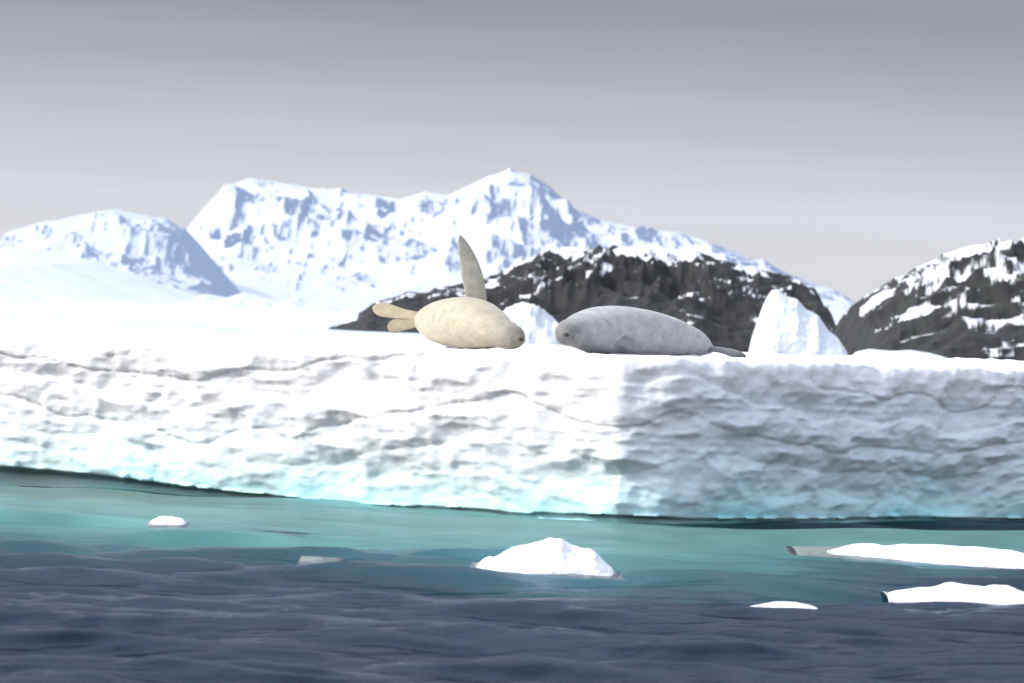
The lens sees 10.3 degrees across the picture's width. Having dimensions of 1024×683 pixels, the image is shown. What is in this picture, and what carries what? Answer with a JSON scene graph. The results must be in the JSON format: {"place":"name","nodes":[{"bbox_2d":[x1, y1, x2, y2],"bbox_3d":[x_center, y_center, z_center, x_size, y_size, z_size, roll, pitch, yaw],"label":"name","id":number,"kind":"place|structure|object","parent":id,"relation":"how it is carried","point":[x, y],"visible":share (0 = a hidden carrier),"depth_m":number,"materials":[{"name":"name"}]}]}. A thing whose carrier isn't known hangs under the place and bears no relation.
{"place":"outdoors","nodes":[
{"label":"outdoors","id":0,"kind":"place"},
{"bbox_2d":[0,247,198,303],"bbox_3d":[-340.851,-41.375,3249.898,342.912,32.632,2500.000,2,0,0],"label":"snow slope","id":1,"kind":"structure","parent":0,"point":[32,274],"depth_m":3063.16,"materials":[{"name":"white snow"}]},
{"bbox_2d":[0,209,240,297],"bbox_3d":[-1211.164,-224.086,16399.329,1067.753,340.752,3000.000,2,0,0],"label":"mountain range","id":2,"kind":"structure","parent":0,"point":[165,252],"depth_m":16176.93,"materials":[{"name":"white snow"}]},
{"bbox_2d":[178,292,338,309],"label":"snow mound","id":3,"kind":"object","parent":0,"point":[245,299],"depth_m":2527.59,"materials":[{"name":"white snow"}]},
{"bbox_2d":[0,485,1023,682],"bbox_3d":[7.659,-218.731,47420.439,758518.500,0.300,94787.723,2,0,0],"label":"sea water","id":4,"kind":"structure","parent":0,"point":[104,585],"depth_m":39.70,"materials":[{"name":"blue liquid"}]},
{"bbox_2d":[150,516,186,524],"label":"floating ice","id":5,"kind":"structure","parent":4,"relation":"on","point":[163,520],"depth_m":50.92,"materials":[{"name":"white ice"}]},
{"bbox_2d":[0,299,430,340],"bbox_3d":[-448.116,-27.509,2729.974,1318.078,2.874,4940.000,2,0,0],"label":"snow field","id":6,"kind":"structure","parent":4,"relation":"on","point":[155,316],"depth_m":499.99,"materials":[{"name":"white snow"}]},
{"bbox_2d":[0,324,1023,523],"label":"shelf","id":7,"kind":"object","parent":4,"relation":"in","point":[552,431],"visible":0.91,"depth_m":58.30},
{"bbox_2d":[372,235,529,348],"bbox_3d":[-0.634,-0.534,61.171,0.628,1.220,2.665,2,0,-29],"label":"seal","id":8,"kind":"object","parent":7,"relation":"on","point":[473,319],"visible":1,"depth_m":60.70,"materials":[{"name":"fur"}]},
{"bbox_2d":[552,306,745,357],"bbox_3d":[1.427,-0.094,61.144,2.839,0.558,0.729,2,0,-41],"label":"grey seal","id":9,"kind":"object","parent":7,"relation":"on","point":[615,329],"visible":0.94,"depth_m":60.73,"materials":[{"name":"fur"}]},
{"bbox_2d":[503,302,561,344],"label":"bergy bit","id":10,"kind":"object","parent":4,"relation":"in","point":[536,324],"visible":0.24,"depth_m":199.34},
{"bbox_2d":[476,537,613,575],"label":"floating ice","id":11,"kind":"structure","parent":4,"relation":"on","point":[550,555],"depth_m":43.67,"materials":[{"name":"white ice"}]},
{"bbox_2d":[328,244,835,351],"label":"rocky hill","id":12,"kind":"structure","parent":4,"relation":"in","point":[718,303],"depth_m":400.13,"materials":[{"name":"black stone"}]},
{"bbox_2d":[753,601,816,608],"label":"floating ice","id":13,"kind":"structure","parent":4,"relation":"on","point":[783,604],"depth_m":39.81,"materials":[{"name":"white ice"}]},
{"bbox_2d":[749,289,847,355],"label":"bergy bit","id":14,"kind":"object","parent":4,"relation":"in","point":[786,325],"visible":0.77,"depth_m":238.44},
{"bbox_2d":[853,349,948,358],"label":"snow mound","id":15,"kind":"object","parent":4,"relation":"in","point":[885,353],"depth_m":228.91,"materials":[{"name":"white snow"}]},
{"bbox_2d":[827,543,1023,568],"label":"floating ice","id":16,"kind":"structure","parent":4,"relation":"on","point":[961,555],"depth_m":49.23,"materials":[{"name":"white ice"}]},
{"bbox_2d":[832,238,1023,360],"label":"rocky mountain","id":17,"kind":"structure","parent":4,"relation":"in","point":[966,302],"depth_m":273.36,"materials":[{"name":"black stone"}]},
{"bbox_2d":[881,582,1023,604],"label":"floating ice","id":18,"kind":"structure","parent":4,"relation":"on","point":[988,594],"depth_m":42.64,"materials":[{"name":"white ice"}]},
{"bbox_2d":[0,0,1023,301],"label":"sky","id":19,"kind":"structure","parent":0,"point":[846,147],"materials":[{"name":"grey"}]},
{"bbox_2d":[186,168,855,325],"bbox_3d":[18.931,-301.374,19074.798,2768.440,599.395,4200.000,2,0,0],"label":"mountain range","id":20,"kind":"structure","parent":0,"point":[340,248],"depth_m":18635.71,"materials":[{"name":"white snow"}]}
]}

